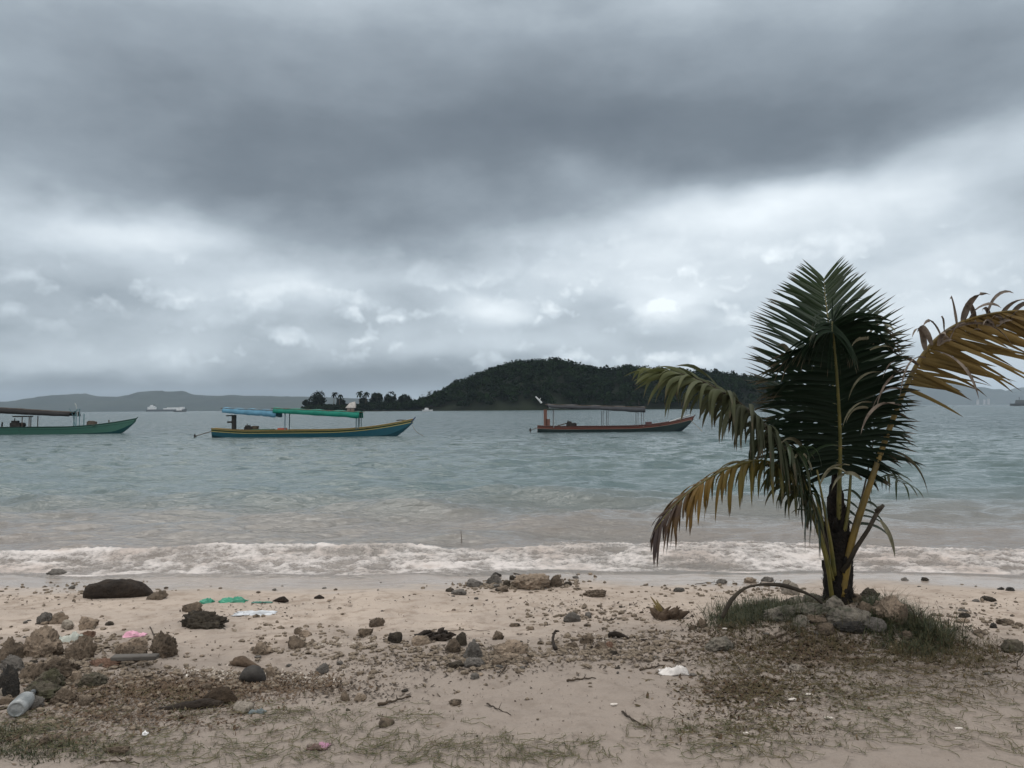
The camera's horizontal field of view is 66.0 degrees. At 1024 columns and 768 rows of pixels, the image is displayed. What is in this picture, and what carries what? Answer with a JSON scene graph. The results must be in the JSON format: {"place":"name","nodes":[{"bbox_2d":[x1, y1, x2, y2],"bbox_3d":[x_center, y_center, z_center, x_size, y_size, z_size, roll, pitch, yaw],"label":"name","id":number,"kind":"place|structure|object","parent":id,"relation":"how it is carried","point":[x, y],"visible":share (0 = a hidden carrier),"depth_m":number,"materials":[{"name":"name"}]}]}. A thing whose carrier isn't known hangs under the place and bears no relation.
{"place":"outdoors","nodes":[
{"label":"outdoors","id":0,"kind":"place"},
{"bbox_2d":[0,391,384,411],"bbox_3d":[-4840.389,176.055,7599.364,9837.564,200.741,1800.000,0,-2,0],"label":"hill","id":1,"kind":"structure","parent":0,"point":[133,402],"depth_m":6969.93,"materials":[{"name":"grey"}]},
{"bbox_2d":[0,405,1023,579],"bbox_3d":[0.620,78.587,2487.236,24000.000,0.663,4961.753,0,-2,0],"label":"sea","id":2,"kind":"structure","parent":0,"point":[168,494],"depth_m":15.22,"materials":[{"name":"liquid"}]},
{"bbox_2d":[46,569,66,574],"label":"rock","id":3,"kind":"object","parent":2,"relation":"in","point":[56,571],"visible":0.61,"depth_m":9.12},
{"bbox_2d":[0,403,137,434],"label":"longboat","id":4,"kind":"object","parent":2,"relation":"on","point":[90,427],"visible":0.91,"depth_m":67.34,"materials":[{"name":"green wood"}]},
{"bbox_2d":[146,405,186,411],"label":"ferry","id":5,"kind":"object","parent":2,"relation":"on","point":[168,409],"visible":0.86,"depth_m":2991.21,"materials":[{"name":"grey paint"}]},
{"bbox_2d":[194,407,422,437],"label":"longboat","id":6,"kind":"object","parent":2,"relation":"on","point":[395,428],"visible":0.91,"depth_m":54.89,"materials":[{"name":"blue wood"}]},
{"bbox_2d":[529,397,701,431],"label":"longboat","id":7,"kind":"object","parent":2,"relation":"on","point":[667,426],"visible":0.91,"depth_m":61.01,"materials":[{"name":"brown wood"}]},
{"bbox_2d":[0,573,1023,767],"bbox_3d":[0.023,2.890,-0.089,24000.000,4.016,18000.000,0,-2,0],"label":"beach sand","id":8,"kind":"structure","parent":0,"point":[15,614],"depth_m":4.87,"materials":[{"name":"sand"}]},
{"bbox_2d":[0,695,14,704],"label":"rock","id":9,"kind":"object","parent":8,"relation":"on","point":[6,699],"visible":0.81,"depth_m":4.44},
{"bbox_2d":[0,664,19,697],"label":"rock","id":10,"kind":"object","parent":8,"relation":"on","point":[9,681],"visible":0.63,"depth_m":4.57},
{"bbox_2d":[0,636,23,662],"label":"rock","id":11,"kind":"object","parent":8,"relation":"on","point":[10,646],"visible":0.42,"depth_m":5.14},
{"bbox_2d":[0,654,24,670],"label":"rock","id":12,"kind":"object","parent":8,"relation":"on","point":[16,661],"visible":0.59,"depth_m":4.93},
{"bbox_2d":[7,689,35,716],"bbox_3d":[-2.691,1.749,4.354,0.096,0.089,0.279,0,-2,-14],"label":"plastic bottle","id":13,"kind":"object","parent":8,"relation":"on","point":[20,704],"visible":0.98,"depth_m":4.24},
{"bbox_2d":[19,662,46,680],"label":"rock","id":14,"kind":"object","parent":8,"relation":"on","point":[32,671],"visible":0.66,"depth_m":4.78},
{"bbox_2d":[28,693,44,709],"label":"rock","id":15,"kind":"object","parent":8,"relation":"on","point":[38,700],"visible":0.33,"depth_m":4.38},
{"bbox_2d":[22,624,63,657],"bbox_3d":[-3.175,1.774,5.300,0.290,0.310,0.204,-1,-2,17],"label":"rock","id":16,"kind":"object","parent":8,"relation":"on","point":[44,641],"visible":0.73,"depth_m":5.25,"materials":[{"name":"stone"}]},
{"bbox_2d":[23,680,62,702],"bbox_3d":[-2.695,1.786,4.549,0.254,0.149,0.190,0,-2,0],"label":"rock","id":17,"kind":"object","parent":8,"relation":"on","point":[46,689],"visible":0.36,"depth_m":4.51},
{"bbox_2d":[36,612,51,623],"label":"rock","id":18,"kind":"object","parent":8,"relation":"on","point":[44,616],"visible":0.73,"depth_m":6.58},
{"bbox_2d":[27,668,67,687],"bbox_3d":[-2.776,1.789,4.716,0.252,0.172,0.189,0,-2,0],"label":"rock","id":19,"kind":"object","parent":8,"relation":"on","point":[54,675],"visible":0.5,"depth_m":4.69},
{"bbox_2d":[49,612,68,623],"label":"rock","id":20,"kind":"object","parent":8,"relation":"on","point":[58,617],"visible":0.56,"depth_m":6.60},
{"bbox_2d":[45,656,81,676],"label":"rock","id":21,"kind":"object","parent":8,"relation":"on","point":[67,667],"visible":0.5,"depth_m":4.87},
{"bbox_2d":[48,687,78,704],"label":"rock","id":22,"kind":"object","parent":8,"relation":"on","point":[62,695],"visible":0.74,"depth_m":4.46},
{"bbox_2d":[0,715,128,767],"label":"weed patch","id":23,"kind":"object","parent":8,"relation":"on","point":[30,749],"visible":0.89,"depth_m":3.75,"materials":[{"name":"green plant"}]},
{"bbox_2d":[61,619,73,629],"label":"rock","id":24,"kind":"object","parent":8,"relation":"on","point":[66,624],"visible":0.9,"depth_m":6.43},
{"bbox_2d":[59,631,82,641],"bbox_3d":[-3.310,1.883,5.907,0.198,0.081,0.225,0,-2,0],"label":"plastic bag","id":25,"kind":"object","parent":8,"relation":"on","point":[75,635],"visible":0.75,"depth_m":5.84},
{"bbox_2d":[70,670,81,681],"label":"rock","id":26,"kind":"object","parent":8,"relation":"on","point":[76,674],"visible":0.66,"depth_m":4.79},
{"bbox_2d":[64,635,97,659],"bbox_3d":[-2.877,1.796,5.260,0.213,0.240,0.145,-1,-2,15],"label":"rock","id":27,"kind":"object","parent":8,"relation":"on","point":[82,647],"visible":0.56,"depth_m":5.23,"materials":[{"name":"stone"}]},
{"bbox_2d":[77,695,95,705],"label":"rock","id":28,"kind":"object","parent":8,"relation":"on","point":[85,700],"visible":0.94,"depth_m":4.42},
{"bbox_2d":[78,616,98,629],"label":"rock","id":29,"kind":"object","parent":8,"relation":"on","point":[87,623],"visible":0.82,"depth_m":6.35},
{"bbox_2d":[77,672,108,687],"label":"rock","id":30,"kind":"object","parent":8,"relation":"on","point":[93,679],"visible":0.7,"depth_m":4.72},
{"bbox_2d":[89,658,120,667],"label":"rock","id":31,"kind":"object","parent":8,"relation":"on","point":[108,662],"visible":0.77,"depth_m":5.09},
{"bbox_2d":[104,745,129,754],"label":"rock","id":32,"kind":"object","parent":8,"relation":"on","point":[121,749],"visible":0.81,"depth_m":3.72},
{"bbox_2d":[83,579,152,598],"bbox_3d":[-3.877,2.041,7.811,0.654,0.230,0.243,0,-2,-5],"label":"rock","id":33,"kind":"object","parent":8,"relation":"on","point":[116,588],"visible":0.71,"depth_m":7.72,"materials":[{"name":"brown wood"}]},
{"bbox_2d":[115,642,132,653],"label":"rock","id":34,"kind":"object","parent":8,"relation":"on","point":[119,648],"visible":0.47,"depth_m":5.39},
{"bbox_2d":[110,653,159,660],"bbox_3d":[-2.459,1.783,5.141,0.290,0.028,0.070,0,-2,-2],"label":"plank","id":35,"kind":"object","parent":8,"relation":"on","point":[137,657],"visible":1,"depth_m":5.11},
{"bbox_2d":[121,645,148,662],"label":"rock","id":36,"kind":"object","parent":8,"relation":"on","point":[138,649],"visible":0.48,"depth_m":5.28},
{"bbox_2d":[123,630,147,637],"bbox_3d":[-2.895,1.914,6.051,0.172,0.040,0.118,0,-2,0],"label":"plastic scrap","id":37,"kind":"object","parent":8,"relation":"on","point":[128,634],"visible":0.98,"depth_m":6.03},
{"bbox_2d":[128,637,147,646],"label":"rock","id":38,"kind":"object","parent":8,"relation":"on","point":[137,641],"visible":0.41,"depth_m":5.65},
{"bbox_2d":[146,590,167,599],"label":"rock","id":39,"kind":"object","parent":8,"relation":"on","point":[160,595],"visible":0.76,"depth_m":7.65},
{"bbox_2d":[149,630,177,658],"bbox_3d":[-2.413,1.839,5.449,0.192,0.279,0.144,0,-2,0],"label":"rock","id":40,"kind":"object","parent":8,"relation":"on","point":[163,645],"visible":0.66,"depth_m":5.42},
{"bbox_2d":[143,698,223,711],"bbox_3d":[-1.863,1.795,4.367,0.499,0.074,0.077,0,-2,-17],"label":"rotten log","id":41,"kind":"object","parent":8,"relation":"on","point":[203,703],"visible":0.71,"depth_m":4.38,"materials":[{"name":"brown wood"}]},
{"bbox_2d":[182,602,202,611],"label":"rock","id":42,"kind":"object","parent":8,"relation":"on","point":[196,606],"visible":0.77,"depth_m":6.99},
{"bbox_2d":[0,658,395,764],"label":"weed litter","id":43,"kind":"object","parent":8,"relation":"on","point":[284,685],"visible":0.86,"depth_m":4.54,"materials":[{"name":"plant"}]},
{"bbox_2d":[179,610,228,629],"bbox_3d":[-2.491,1.935,6.353,0.378,0.220,0.189,0,-2,0],"label":"rock","id":44,"kind":"object","parent":8,"relation":"on","point":[199,619],"visible":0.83,"depth_m":6.32,"materials":[{"name":"stone"}]},
{"bbox_2d":[203,686,237,703],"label":"rock","id":45,"kind":"object","parent":8,"relation":"on","point":[224,694],"visible":0.62,"depth_m":4.48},
{"bbox_2d":[218,596,247,602],"bbox_3d":[-2.654,2.043,7.478,0.275,0.050,0.123,0,-2,0],"label":"net scrap","id":46,"kind":"object","parent":8,"relation":"on","point":[235,599],"visible":1,"depth_m":7.46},
{"bbox_2d":[232,701,254,713],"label":"rock","id":47,"kind":"object","parent":8,"relation":"on","point":[242,706],"visible":0.89,"depth_m":4.35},
{"bbox_2d":[229,656,260,666],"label":"rock","id":48,"kind":"object","parent":8,"relation":"on","point":[242,661],"visible":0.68,"depth_m":5.24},
{"bbox_2d":[239,665,265,682],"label":"rock","id":49,"kind":"object","parent":8,"relation":"on","point":[253,673],"visible":0.94,"depth_m":4.89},
{"bbox_2d":[231,610,276,615],"bbox_3d":[-2.260,2.006,6.920,0.391,0.030,0.166,0,-2,0],"label":"plastic sheet","id":50,"kind":"object","parent":8,"relation":"on","point":[252,612],"visible":0.95,"depth_m":6.90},
{"bbox_2d":[251,642,272,654],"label":"rock","id":51,"kind":"object","parent":8,"relation":"on","point":[261,648],"visible":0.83,"depth_m":5.52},
{"bbox_2d":[265,665,276,676],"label":"rock","id":52,"kind":"object","parent":8,"relation":"on","point":[270,671],"visible":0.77,"depth_m":5.00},
{"bbox_2d":[288,635,305,648],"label":"rock","id":53,"kind":"object","parent":8,"relation":"on","point":[295,642],"visible":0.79,"depth_m":5.68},
{"bbox_2d":[316,662,328,673],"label":"rock","id":54,"kind":"object","parent":8,"relation":"on","point":[323,668],"visible":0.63,"depth_m":5.08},
{"bbox_2d":[358,628,373,637],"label":"rock","id":55,"kind":"object","parent":8,"relation":"on","point":[363,632],"visible":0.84,"depth_m":6.04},
{"bbox_2d":[369,617,384,627],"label":"rock","id":56,"kind":"object","parent":8,"relation":"on","point":[377,622],"visible":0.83,"depth_m":6.40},
{"bbox_2d":[378,717,394,727],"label":"rock","id":57,"kind":"object","parent":8,"relation":"on","point":[385,721],"visible":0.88,"depth_m":4.10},
{"bbox_2d":[377,695,410,705],"bbox_3d":[-0.670,1.803,4.512,0.228,0.035,0.020,1,-2,-41],"label":"stick","id":58,"kind":"object","parent":8,"relation":"on","point":[385,703],"visible":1,"depth_m":4.49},
{"bbox_2d":[387,632,402,642],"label":"rock","id":59,"kind":"object","parent":8,"relation":"on","point":[395,637],"visible":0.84,"depth_m":5.76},
{"bbox_2d":[411,635,431,645],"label":"rock","id":60,"kind":"object","parent":8,"relation":"on","point":[418,640],"visible":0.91,"depth_m":5.69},
{"bbox_2d":[414,627,455,640],"bbox_3d":[-0.583,1.884,5.877,0.311,0.119,0.245,-1,-2,8],"label":"charred husk","id":61,"kind":"object","parent":8,"relation":"on","point":[441,634],"visible":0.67,"depth_m":5.86,"materials":[{"name":"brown wood"}]},
{"bbox_2d":[445,638,460,652],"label":"rock","id":62,"kind":"object","parent":8,"relation":"on","point":[453,645],"visible":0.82,"depth_m":5.49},
{"bbox_2d":[448,660,463,668],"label":"rock","id":63,"kind":"object","parent":8,"relation":"on","point":[455,664],"visible":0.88,"depth_m":5.12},
{"bbox_2d":[456,632,466,645],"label":"rock","id":64,"kind":"object","parent":8,"relation":"on","point":[461,638],"visible":0.6,"depth_m":5.70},
{"bbox_2d":[462,639,483,657],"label":"rock","id":65,"kind":"object","parent":8,"relation":"on","point":[473,650],"visible":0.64,"depth_m":5.33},
{"bbox_2d":[463,657,484,667],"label":"rock","id":66,"kind":"object","parent":8,"relation":"on","point":[474,661],"visible":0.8,"depth_m":5.14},
{"bbox_2d":[160,593,788,688],"bbox_3d":[0.133,1.868,5.714,4.305,0.294,3.540,-1,-2,26],"label":"shell grit","id":67,"kind":"object","parent":8,"relation":"on","point":[313,672],"visible":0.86,"depth_m":5.04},
{"bbox_2d":[466,579,482,586],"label":"rock","id":68,"kind":"object","parent":8,"relation":"on","point":[473,583],"visible":0.73,"depth_m":8.29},
{"bbox_2d":[486,574,501,583],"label":"rock","id":69,"kind":"object","parent":8,"relation":"on","point":[496,578],"visible":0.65,"depth_m":8.46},
{"bbox_2d":[491,657,508,664],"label":"rock","id":70,"kind":"object","parent":8,"relation":"on","point":[497,661],"visible":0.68,"depth_m":5.16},
{"bbox_2d":[493,639,528,654],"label":"rock","id":71,"kind":"object","parent":8,"relation":"on","point":[514,646],"visible":0.62,"depth_m":5.41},
{"bbox_2d":[4,587,1018,760],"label":"dark chips","id":72,"kind":"object","parent":8,"relation":"on","point":[416,686],"visible":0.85,"depth_m":5.28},
{"bbox_2d":[0,666,1023,767],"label":"creeping grass","id":73,"kind":"structure","parent":8,"relation":"on","point":[384,742],"depth_m":3.87,"materials":[{"name":"plant"}]},
{"bbox_2d":[0,578,1023,759],"bbox_3d":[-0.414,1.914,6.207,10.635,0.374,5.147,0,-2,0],"label":"coral rubble","id":74,"kind":"object","parent":8,"relation":"on","point":[602,652],"visible":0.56,"depth_m":5.49,"materials":[{"name":"stone"}]},
{"bbox_2d":[21,579,1022,766],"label":"coarse grit","id":75,"kind":"object","parent":8,"relation":"on","point":[482,688],"visible":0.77,"depth_m":4.65,"materials":[{"name":"stone"}]},
{"bbox_2d":[38,630,1023,762],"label":"creeping grass","id":76,"kind":"structure","parent":8,"relation":"on","point":[828,683],"depth_m":4.71,"materials":[{"name":"plant"}]},
{"bbox_2d":[511,573,550,589],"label":"rock","id":77,"kind":"object","parent":8,"relation":"on","point":[530,581],"visible":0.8,"depth_m":8.04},
{"bbox_2d":[550,575,561,586],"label":"rock","id":78,"kind":"object","parent":8,"relation":"on","point":[556,581],"visible":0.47,"depth_m":8.14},
{"bbox_2d":[563,612,580,621],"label":"rock","id":79,"kind":"object","parent":8,"relation":"on","point":[571,617],"visible":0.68,"depth_m":6.55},
{"bbox_2d":[579,635,593,643],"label":"rock","id":80,"kind":"object","parent":8,"relation":"on","point":[587,639],"visible":0.95,"depth_m":5.75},
{"bbox_2d":[583,589,606,597],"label":"rock","id":81,"kind":"object","parent":8,"relation":"on","point":[597,593],"visible":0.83,"depth_m":7.66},
{"bbox_2d":[608,631,628,638],"bbox_3d":[0.803,1.883,5.909,0.165,0.055,0.049,-1,-2,29],"label":"bark piece","id":82,"kind":"object","parent":8,"relation":"on","point":[614,634],"visible":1,"depth_m":5.90,"materials":[{"name":"brown wood"}]},
{"bbox_2d":[649,597,689,620],"bbox_3d":[1.322,1.896,6.614,0.336,0.237,0.176,0,-2,0],"label":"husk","id":83,"kind":"object","parent":8,"relation":"on","point":[658,611],"visible":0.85,"depth_m":6.57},
{"bbox_2d":[658,665,689,675],"bbox_3d":[1.032,1.822,5.049,0.203,0.057,0.118,0,-2,0],"label":"plastic bag","id":84,"kind":"object","parent":8,"relation":"on","point":[676,670],"visible":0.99,"depth_m":5.02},
{"bbox_2d":[704,636,734,651],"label":"rock","id":85,"kind":"object","parent":8,"relation":"on","point":[714,644],"visible":0.87,"depth_m":5.52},
{"bbox_2d":[678,590,835,636],"bbox_3d":[2.109,1.797,6.532,1.267,0.439,1.953,-1,-2,25],"label":"grass tuft","id":86,"kind":"object","parent":8,"relation":"on","point":[749,610],"visible":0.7,"depth_m":6.25,"materials":[{"name":"plant"}]},
{"bbox_2d":[721,582,822,618],"bbox_3d":[1.943,1.595,5.892,0.840,0.268,0.040,0,-2,-12],"label":"fallen leaf stalk","id":87,"kind":"object","parent":86,"relation":"on","point":[735,595],"visible":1,"depth_m":5.88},
{"bbox_2d":[763,605,795,622],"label":"rock","id":88,"kind":"object","parent":8,"relation":"on","point":[789,608],"visible":0.65,"depth_m":6.01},
{"bbox_2d":[793,602,830,615],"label":"rock","id":89,"kind":"object","parent":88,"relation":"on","point":[816,609],"visible":0.61,"depth_m":5.99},
{"bbox_2d":[826,595,844,607],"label":"rock","id":90,"kind":"object","parent":89,"relation":"on","point":[833,601],"visible":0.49,"depth_m":6.02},
{"bbox_2d":[781,579,799,594],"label":"rock","id":91,"kind":"object","parent":8,"relation":"on","point":[785,590],"visible":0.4,"depth_m":7.71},
{"bbox_2d":[788,664,804,671],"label":"rock","id":92,"kind":"object","parent":8,"relation":"on","point":[797,667],"visible":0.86,"depth_m":5.03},
{"bbox_2d":[789,614,809,627],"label":"rock","id":93,"kind":"object","parent":8,"relation":"on","point":[803,621],"visible":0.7,"depth_m":5.85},
{"bbox_2d":[808,614,826,624],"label":"rock","id":94,"kind":"object","parent":8,"relation":"on","point":[818,619],"visible":0.73,"depth_m":5.87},
{"bbox_2d":[614,603,1023,752],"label":"leaf litter","id":95,"kind":"object","parent":8,"relation":"on","point":[781,670],"visible":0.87,"depth_m":5.06,"materials":[{"name":"plant"}]},
{"bbox_2d":[624,256,1023,604],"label":"coconut palm","id":96,"kind":"object","parent":8,"relation":"on","point":[842,361],"visible":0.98,"depth_m":6.00,"materials":[{"name":"green plant"}]},
{"bbox_2d":[815,622,834,635],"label":"rock","id":97,"kind":"object","parent":8,"relation":"on","point":[825,629],"visible":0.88,"depth_m":5.73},
{"bbox_2d":[826,606,870,623],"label":"rock","id":98,"kind":"object","parent":8,"relation":"on","point":[846,613],"visible":0.69,"depth_m":5.86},
{"bbox_2d":[832,621,866,633],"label":"rock","id":99,"kind":"object","parent":8,"relation":"on","point":[849,626],"visible":0.84,"depth_m":5.75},
{"bbox_2d":[692,588,1023,670],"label":"dry weeds","id":100,"kind":"object","parent":8,"relation":"on","point":[989,649],"visible":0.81,"depth_m":5.51,"materials":[{"name":"green plant"}]},
{"bbox_2d":[858,601,871,611],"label":"rock","id":101,"kind":"object","parent":8,"relation":"on","point":[863,605],"visible":0.47,"depth_m":6.02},
{"bbox_2d":[860,587,880,600],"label":"rock","id":102,"kind":"object","parent":8,"relation":"on","point":[865,591],"visible":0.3,"depth_m":7.33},
{"bbox_2d":[863,617,886,632],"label":"rock","id":103,"kind":"object","parent":8,"relation":"on","point":[873,621],"visible":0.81,"depth_m":5.75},
{"bbox_2d":[871,595,903,621],"bbox_3d":[2.852,1.740,5.964,0.261,0.282,0.195,0,-2,0],"label":"rock","id":104,"kind":"object","parent":8,"relation":"on","point":[891,604],"visible":0.63,"depth_m":5.92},
{"bbox_2d":[896,603,907,624],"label":"rock","id":105,"kind":"object","parent":8,"relation":"on","point":[903,612],"visible":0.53,"depth_m":5.87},
{"bbox_2d":[899,630,914,639],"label":"rock","id":106,"kind":"object","parent":8,"relation":"on","point":[905,633],"visible":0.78,"depth_m":5.67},
{"bbox_2d":[835,587,991,661],"bbox_3d":[2.946,1.725,5.977,1.188,0.403,1.588,0,-2,0],"label":"grass tuft","id":107,"kind":"object","parent":8,"relation":"on","point":[920,626],"visible":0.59,"depth_m":5.73,"materials":[{"name":"plant"}]},
{"bbox_2d":[995,618,1014,624],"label":"rock","id":108,"kind":"object","parent":8,"relation":"on","point":[1004,620],"visible":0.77,"depth_m":6.28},
{"bbox_2d":[1000,639,1023,652],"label":"rock","id":109,"kind":"object","parent":8,"relation":"on","point":[1007,645],"visible":0.85,"depth_m":5.42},
{"bbox_2d":[0,0,1023,401],"label":"sky","id":110,"kind":"structure","parent":0,"point":[293,198],"materials":[{"name":"grey"}]},
{"bbox_2d":[344,370,915,410],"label":"island hill","id":111,"kind":"structure","parent":0,"point":[504,403],"depth_m":734.23,"materials":[{"name":"plant"}]},
{"bbox_2d":[308,391,326,406],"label":"broadleaf tree","id":112,"kind":"object","parent":111,"relation":"on","point":[318,398],"visible":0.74,"depth_m":811.84,"materials":[{"name":"green plant"}]},
{"bbox_2d":[369,392,382,403],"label":"broadleaf tree","id":113,"kind":"object","parent":111,"relation":"on","point":[376,397],"visible":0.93,"depth_m":812.91,"materials":[{"name":"green plant"}]},
{"bbox_2d":[384,391,398,402],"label":"broadleaf tree","id":114,"kind":"object","parent":111,"relation":"on","point":[388,397],"visible":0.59,"depth_m":812.62,"materials":[{"name":"green plant"}]},
{"bbox_2d":[398,394,411,403],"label":"broadleaf tree","id":115,"kind":"object","parent":111,"relation":"on","point":[404,398],"visible":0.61,"depth_m":811.63,"materials":[{"name":"green plant"}]},
{"bbox_2d":[301,358,897,410],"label":"island woods","id":116,"kind":"object","parent":111,"relation":"on","point":[603,380],"visible":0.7,"depth_m":763.52,"materials":[{"name":"green plant"}]},
{"bbox_2d":[877,382,1023,404],"bbox_3d":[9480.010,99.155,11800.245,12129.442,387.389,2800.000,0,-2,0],"label":"hill","id":117,"kind":"structure","parent":0,"point":[997,397],"depth_m":10681.33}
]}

